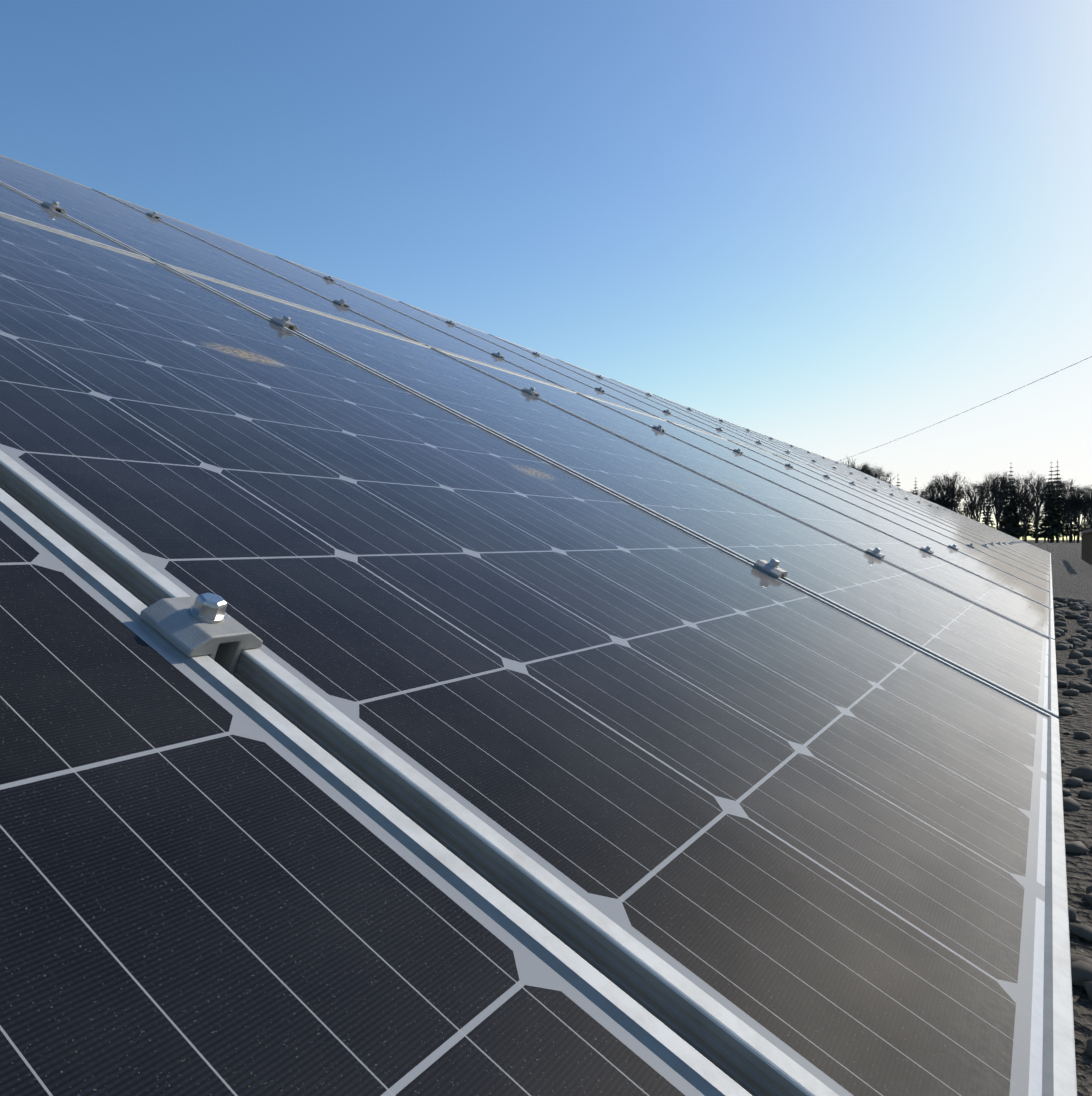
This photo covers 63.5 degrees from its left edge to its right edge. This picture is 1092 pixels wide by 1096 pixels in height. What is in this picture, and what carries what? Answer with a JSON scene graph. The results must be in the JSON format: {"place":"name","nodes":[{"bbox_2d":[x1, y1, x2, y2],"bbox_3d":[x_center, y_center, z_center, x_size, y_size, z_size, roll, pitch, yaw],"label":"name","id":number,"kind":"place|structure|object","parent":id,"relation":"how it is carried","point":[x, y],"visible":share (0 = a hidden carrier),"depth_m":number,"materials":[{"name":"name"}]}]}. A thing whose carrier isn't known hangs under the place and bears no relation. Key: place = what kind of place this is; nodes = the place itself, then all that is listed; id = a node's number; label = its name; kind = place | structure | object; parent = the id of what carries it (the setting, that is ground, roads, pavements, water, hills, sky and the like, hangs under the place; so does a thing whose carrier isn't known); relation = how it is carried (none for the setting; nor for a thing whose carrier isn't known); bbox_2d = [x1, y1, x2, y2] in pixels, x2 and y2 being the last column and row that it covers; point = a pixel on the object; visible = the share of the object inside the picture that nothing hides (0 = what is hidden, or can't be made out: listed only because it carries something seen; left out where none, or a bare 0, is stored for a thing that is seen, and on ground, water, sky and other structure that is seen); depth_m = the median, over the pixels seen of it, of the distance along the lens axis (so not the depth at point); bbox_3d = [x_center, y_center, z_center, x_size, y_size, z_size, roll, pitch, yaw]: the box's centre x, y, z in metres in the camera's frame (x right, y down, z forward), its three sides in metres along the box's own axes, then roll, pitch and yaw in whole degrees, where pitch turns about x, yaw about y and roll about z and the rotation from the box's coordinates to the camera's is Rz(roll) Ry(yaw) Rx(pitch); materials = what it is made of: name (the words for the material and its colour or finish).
{"place":"outdoors","nodes":[
{"label":"outdoors","id":0,"kind":"place"},
{"bbox_2d":[0,0,1091,539],"label":"sky","id":1,"kind":"structure","parent":0,"point":[836,230],"materials":[{"name":"blue"}]},
{"bbox_2d":[842,356,1091,459],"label":"power line","id":2,"kind":"object","parent":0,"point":[984,403],"visible":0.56,"depth_m":53.90,"materials":[{"name":"black metal"}]},
{"bbox_2d":[1027,540,1091,1095],"bbox_3d":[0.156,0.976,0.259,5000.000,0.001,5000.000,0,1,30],"label":"ground","id":3,"kind":"structure","parent":0,"point":[1071,573],"depth_m":3.82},
{"bbox_2d":[841,458,854,466],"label":"bare tree","id":4,"kind":"object","parent":3,"relation":"on","point":[848,462],"visible":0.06,"depth_m":188.75,"materials":[{"name":"grey plant"}]},
{"bbox_2d":[851,463,888,480],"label":"bare tree","id":5,"kind":"object","parent":3,"relation":"on","point":[867,471],"visible":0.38,"depth_m":187.38,"materials":[{"name":"grey plant"}]},
{"bbox_2d":[849,459,895,483],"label":"bare tree","id":6,"kind":"object","parent":3,"relation":"on","point":[886,478],"visible":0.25,"depth_m":193.00,"materials":[{"name":"brown plant"}]},
{"bbox_2d":[910,480,946,501],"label":"bare tree","id":7,"kind":"object","parent":3,"relation":"on","point":[928,492],"visible":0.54,"depth_m":297.98,"materials":[{"name":"grey plant"}]},
{"bbox_2d":[931,493,949,507],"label":"bare tree","id":8,"kind":"object","parent":3,"relation":"on","point":[938,499],"visible":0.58,"depth_m":265.48,"materials":[{"name":"grey plant"}]},
{"bbox_2d":[934,499,957,509],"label":"bare tree","id":9,"kind":"object","parent":3,"relation":"on","point":[950,503],"visible":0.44,"depth_m":265.72,"materials":[{"name":"grey plant"}]},
{"bbox_2d":[929,471,970,510],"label":"bare tree","id":10,"kind":"object","parent":3,"relation":"on","point":[945,480],"visible":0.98,"depth_m":266.35,"materials":[{"name":"grey plant"}]},
{"bbox_2d":[936,483,969,511],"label":"bare tree","id":11,"kind":"object","parent":3,"relation":"on","point":[958,499],"visible":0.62,"depth_m":268.14,"materials":[{"name":"grey plant"}]},
{"bbox_2d":[956,505,974,517],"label":"bare tree","id":12,"kind":"object","parent":3,"relation":"on","point":[964,511],"visible":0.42,"depth_m":342.44,"materials":[{"name":"grey plant"}]},
{"bbox_2d":[957,500,979,519],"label":"bare tree","id":13,"kind":"object","parent":3,"relation":"on","point":[969,509],"visible":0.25,"depth_m":345.20,"materials":[{"name":"grey plant"}]},
{"bbox_2d":[962,500,986,520],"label":"bare tree","id":14,"kind":"object","parent":3,"relation":"on","point":[970,506],"visible":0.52,"depth_m":340.23,"materials":[{"name":"grey plant"}]},
{"bbox_2d":[962,481,992,521],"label":"bare tree","id":15,"kind":"object","parent":3,"relation":"on","point":[972,495],"visible":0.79,"depth_m":303.56,"materials":[{"name":"brown plant"}]},
{"bbox_2d":[981,481,994,527],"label":"conifer","id":16,"kind":"object","parent":3,"relation":"on","point":[990,521],"visible":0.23,"depth_m":340.28,"materials":[{"name":"green plant"}]},
{"bbox_2d":[975,483,1003,525],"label":"bare tree","id":17,"kind":"object","parent":3,"relation":"on","point":[988,511],"visible":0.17,"depth_m":304.88,"materials":[{"name":"grey plant"}]},
{"bbox_2d":[977,470,1015,529],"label":"bare tree","id":18,"kind":"object","parent":3,"relation":"on","point":[994,488],"visible":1,"depth_m":252.91,"materials":[{"name":"brown plant"}]},
{"bbox_2d":[985,476,1015,522],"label":"bare tree","id":19,"kind":"object","parent":3,"relation":"on","point":[998,495],"visible":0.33,"depth_m":275.55,"materials":[{"name":"brown plant"}]},
{"bbox_2d":[994,525,1010,532],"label":"tree","id":20,"kind":"object","parent":3,"relation":"on","point":[1001,527],"visible":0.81,"depth_m":243.28,"materials":[{"name":"green plant"}]},
{"bbox_2d":[998,501,1008,531],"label":"conifer","id":21,"kind":"object","parent":3,"relation":"on","point":[1001,522],"visible":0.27,"depth_m":278.97,"materials":[{"name":"green plant"}]},
{"bbox_2d":[1003,527,1016,534],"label":"tree","id":22,"kind":"object","parent":3,"relation":"on","point":[1008,529],"visible":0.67,"depth_m":244.77,"materials":[{"name":"green plant"}]},
{"bbox_2d":[1000,467,1021,535],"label":"conifer","id":23,"kind":"object","parent":3,"relation":"on","point":[1014,524],"visible":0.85,"depth_m":257.79,"materials":[{"name":"green plant"}]},
{"bbox_2d":[1004,503,1028,537],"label":"bare tree","id":24,"kind":"object","parent":3,"relation":"on","point":[1016,504],"visible":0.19,"depth_m":268.95,"materials":[{"name":"brown plant"}]},
{"bbox_2d":[1002,476,1044,538],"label":"bare tree","id":25,"kind":"object","parent":3,"relation":"on","point":[1022,487],"visible":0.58,"depth_m":258.71,"materials":[{"name":"brown plant"}]},
{"bbox_2d":[1017,527,1031,540],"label":"tree","id":26,"kind":"object","parent":3,"relation":"on","point":[1022,531],"visible":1,"depth_m":243.99,"materials":[{"name":"green plant"}]},
{"bbox_2d":[1015,499,1036,540],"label":"bare tree","id":27,"kind":"object","parent":3,"relation":"on","point":[1028,516],"visible":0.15,"depth_m":285.33,"materials":[{"name":"brown plant"}]},
{"bbox_2d":[1019,524,1035,541],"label":"tree","id":28,"kind":"object","parent":3,"relation":"on","point":[1020,526],"visible":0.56,"depth_m":264.05,"materials":[{"name":"plant"}]},
{"bbox_2d":[1020,506,1035,541],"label":"conifer","id":29,"kind":"object","parent":3,"relation":"on","point":[1030,533],"visible":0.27,"depth_m":314.36,"materials":[{"name":"green plant"}]},
{"bbox_2d":[1031,514,1040,537],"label":"conifer","id":30,"kind":"object","parent":3,"relation":"on","point":[1035,529],"visible":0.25,"depth_m":316.01,"materials":[{"name":"green plant"}]},
{"bbox_2d":[1030,504,1041,535],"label":"bare tree","id":31,"kind":"object","parent":3,"relation":"on","point":[1036,515],"visible":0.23,"depth_m":316.18,"materials":[{"name":"grey plant"}]},
{"bbox_2d":[1019,485,1055,542],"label":"bare tree","id":32,"kind":"object","parent":3,"relation":"on","point":[1032,499],"visible":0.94,"depth_m":256.20,"materials":[{"name":"grey plant"}]},
{"bbox_2d":[1038,496,1052,542],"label":"conifer","id":33,"kind":"object","parent":3,"relation":"on","point":[1042,531],"visible":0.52,"depth_m":288.95,"materials":[{"name":"green plant"}]},
{"bbox_2d":[1021,471,1070,542],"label":"bare tree","id":34,"kind":"object","parent":3,"relation":"on","point":[1040,483],"visible":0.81,"depth_m":263.47,"materials":[{"name":"grey plant"}]},
{"bbox_2d":[1035,493,1063,541],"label":"bare tree","id":35,"kind":"object","parent":3,"relation":"on","point":[1043,510],"visible":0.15,"depth_m":296.45,"materials":[{"name":"grey plant"}]},
{"bbox_2d":[1038,462,1063,542],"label":"conifer","id":36,"kind":"object","parent":3,"relation":"on","point":[1053,528],"visible":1,"depth_m":252.96,"materials":[{"name":"green plant"}]},
{"bbox_2d":[1044,460,1069,542],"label":"conifer","id":37,"kind":"object","parent":3,"relation":"on","point":[1063,520],"visible":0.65,"depth_m":263.80,"materials":[{"name":"green plant"}]},
{"bbox_2d":[1047,503,1069,518],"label":"bare tree","id":38,"kind":"object","parent":3,"relation":"on","point":[1058,507],"visible":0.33,"depth_m":267.04,"materials":[{"name":"grey plant"}]},
{"bbox_2d":[1040,479,1082,542],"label":"bare tree","id":39,"kind":"object","parent":3,"relation":"on","point":[1069,491],"visible":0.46,"depth_m":287.12,"materials":[{"name":"grey plant"}]},
{"bbox_2d":[1062,506,1077,531],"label":"bare tree","id":40,"kind":"object","parent":3,"relation":"on","point":[1067,516],"visible":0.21,"depth_m":305.57,"materials":[{"name":"grey plant"}]},
{"bbox_2d":[1061,490,1080,541],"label":"conifer","id":41,"kind":"object","parent":3,"relation":"on","point":[1072,526],"visible":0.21,"depth_m":313.41,"materials":[{"name":"green plant"}]},
{"bbox_2d":[1055,484,1087,541],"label":"bare tree","id":42,"kind":"object","parent":3,"relation":"on","point":[1071,522],"visible":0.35,"depth_m":291.95,"materials":[{"name":"grey plant"}]},
{"bbox_2d":[1053,596,1091,1056],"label":"pebbles","id":43,"kind":"object","parent":3,"relation":"on","point":[1081,970],"visible":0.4,"depth_m":4.92,"materials":[{"name":"grey gravel"}]},
{"bbox_2d":[1068,530,1076,542],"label":"tree","id":44,"kind":"object","parent":3,"relation":"on","point":[1073,532],"visible":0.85,"depth_m":271.12,"materials":[{"name":"plant"}]},
{"bbox_2d":[1063,494,1087,542],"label":"bare tree","id":45,"kind":"object","parent":3,"relation":"on","point":[1076,509],"visible":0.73,"depth_m":265.55,"materials":[{"name":"grey plant"}]},
{"bbox_2d":[1064,485,1091,527],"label":"bare tree","id":46,"kind":"object","parent":3,"relation":"on","point":[1088,494],"visible":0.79,"depth_m":270.77,"materials":[{"name":"grey plant"}]},
{"bbox_2d":[1069,497,1091,542],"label":"bare tree","id":47,"kind":"object","parent":3,"relation":"on","point":[1081,508],"visible":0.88,"depth_m":264.38,"materials":[{"name":"grey plant"}]},
{"bbox_2d":[1073,520,1091,529],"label":"tree","id":48,"kind":"object","parent":3,"relation":"on","point":[1084,524],"visible":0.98,"depth_m":225.65,"materials":[{"name":"grey plant"}]},
{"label":"table posts","id":49,"kind":"object","parent":3,"relation":"on","visible":0},
{"bbox_2d":[0,155,1076,1095],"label":"solar panels","id":50,"kind":"object","parent":49,"relation":"attached to","point":[399,698],"visible":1,"depth_m":0.49,"materials":[{"name":"black glass"}]},
{"bbox_2d":[1081,529,1091,564],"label":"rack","id":51,"kind":"object","parent":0,"point":[1086,548],"visible":1,"depth_m":37.05,"materials":[{"name":"grey metal"}]}
]}

